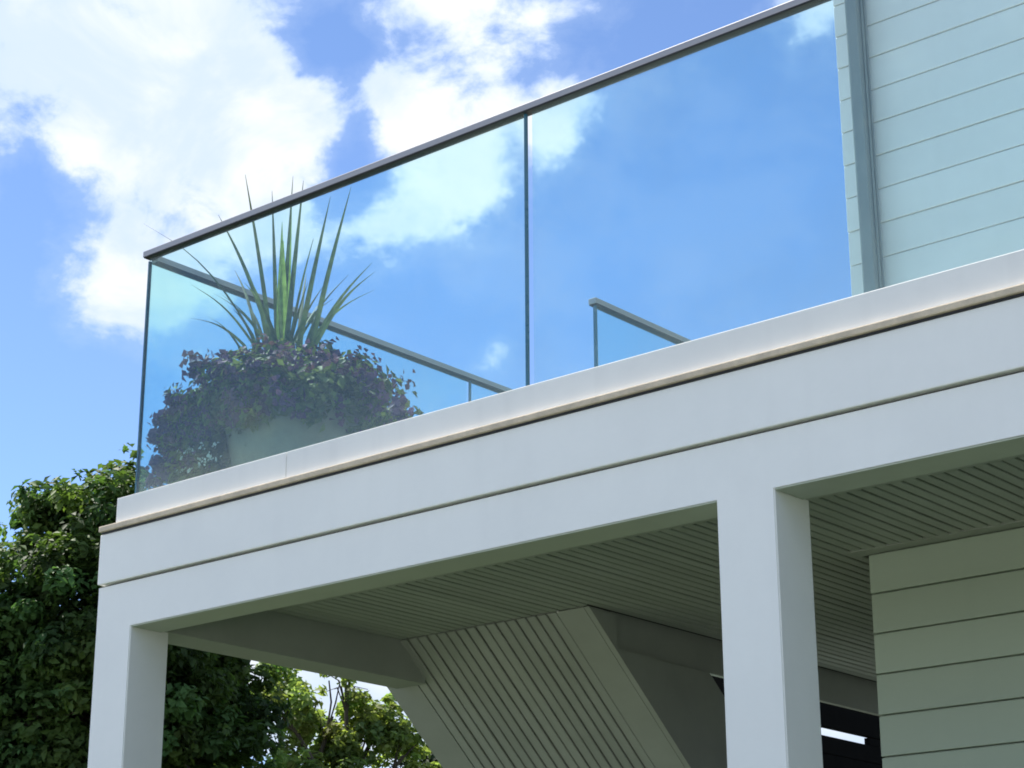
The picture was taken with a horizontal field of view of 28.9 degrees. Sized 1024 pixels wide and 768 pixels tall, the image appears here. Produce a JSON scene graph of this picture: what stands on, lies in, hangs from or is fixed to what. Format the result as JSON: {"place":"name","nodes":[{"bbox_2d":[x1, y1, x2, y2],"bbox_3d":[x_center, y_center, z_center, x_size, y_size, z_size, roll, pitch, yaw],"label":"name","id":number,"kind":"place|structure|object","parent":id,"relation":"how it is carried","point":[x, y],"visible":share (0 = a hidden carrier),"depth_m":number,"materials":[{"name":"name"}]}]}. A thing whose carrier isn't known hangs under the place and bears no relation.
{"place":"outdoors","nodes":[
{"label":"outdoors","id":0,"kind":"place"},
{"bbox_2d":[0,443,291,767],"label":"tree","id":1,"kind":"object","parent":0,"point":[217,714],"visible":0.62,"depth_m":15.21,"materials":[{"name":"green plant"}]},
{"bbox_2d":[241,662,440,767],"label":"tree","id":2,"kind":"object","parent":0,"point":[380,729],"visible":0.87,"depth_m":20.79,"materials":[{"name":"green plant"}]},
{"bbox_2d":[392,744,441,767],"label":"tree","id":3,"kind":"object","parent":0,"point":[432,758],"visible":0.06,"depth_m":23.60,"materials":[{"name":"green plant"}]},
{"bbox_2d":[0,0,864,767],"label":"sky","id":4,"kind":"structure","parent":0,"point":[700,194],"materials":[{"name":"blue"}]},
{"bbox_2d":[87,0,1023,767],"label":"house","id":5,"kind":"structure","parent":0,"point":[785,526],"depth_m":7.26,"materials":[{"name":"white paint"}]},
{"bbox_2d":[221,390,368,466],"bbox_3d":[-0.861,0.341,8.194,0.696,0.438,0.696,-16,-24,38],"label":"planter pot","id":6,"kind":"object","parent":5,"relation":"on","point":[282,434],"visible":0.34,"depth_m":7.95,"materials":[{"name":"concrete"}]},
{"bbox_2d":[146,175,372,388],"bbox_3d":[-1.023,-0.353,8.578,1.320,1.262,0.639,-16,-24,38],"label":"spiky plant","id":7,"kind":"object","parent":6,"relation":"in","point":[283,295],"visible":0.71,"depth_m":8.50,"materials":[{"name":"green plant"}]},
{"bbox_2d":[145,333,423,489],"bbox_3d":[-0.749,0.124,8.267,1.304,0.716,0.953,-16,-24,38],"label":"flowering plant","id":8,"kind":"object","parent":6,"relation":"in","point":[188,437],"visible":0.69,"depth_m":8.06,"materials":[{"name":"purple plant"}]},
{"bbox_2d":[135,0,830,493],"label":"glass balustrade","id":9,"kind":"object","parent":5,"relation":"on","point":[573,92],"visible":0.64,"depth_m":7.66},
{"bbox_2d":[387,605,726,767],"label":"staircase","id":10,"kind":"structure","parent":5,"relation":"attached to","point":[571,688],"depth_m":8.92,"materials":[{"name":"paint"}]},
{"bbox_2d":[588,297,691,366],"bbox_3d":[1.317,0.524,9.871,0.042,1.163,2.955,-16,-24,38],"label":"glass balustrade","id":11,"kind":"object","parent":5,"relation":"on","point":[595,303],"visible":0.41,"depth_m":9.15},
{"bbox_2d":[712,676,884,767],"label":"screen wall","id":12,"kind":"structure","parent":0,"point":[838,753],"depth_m":12.73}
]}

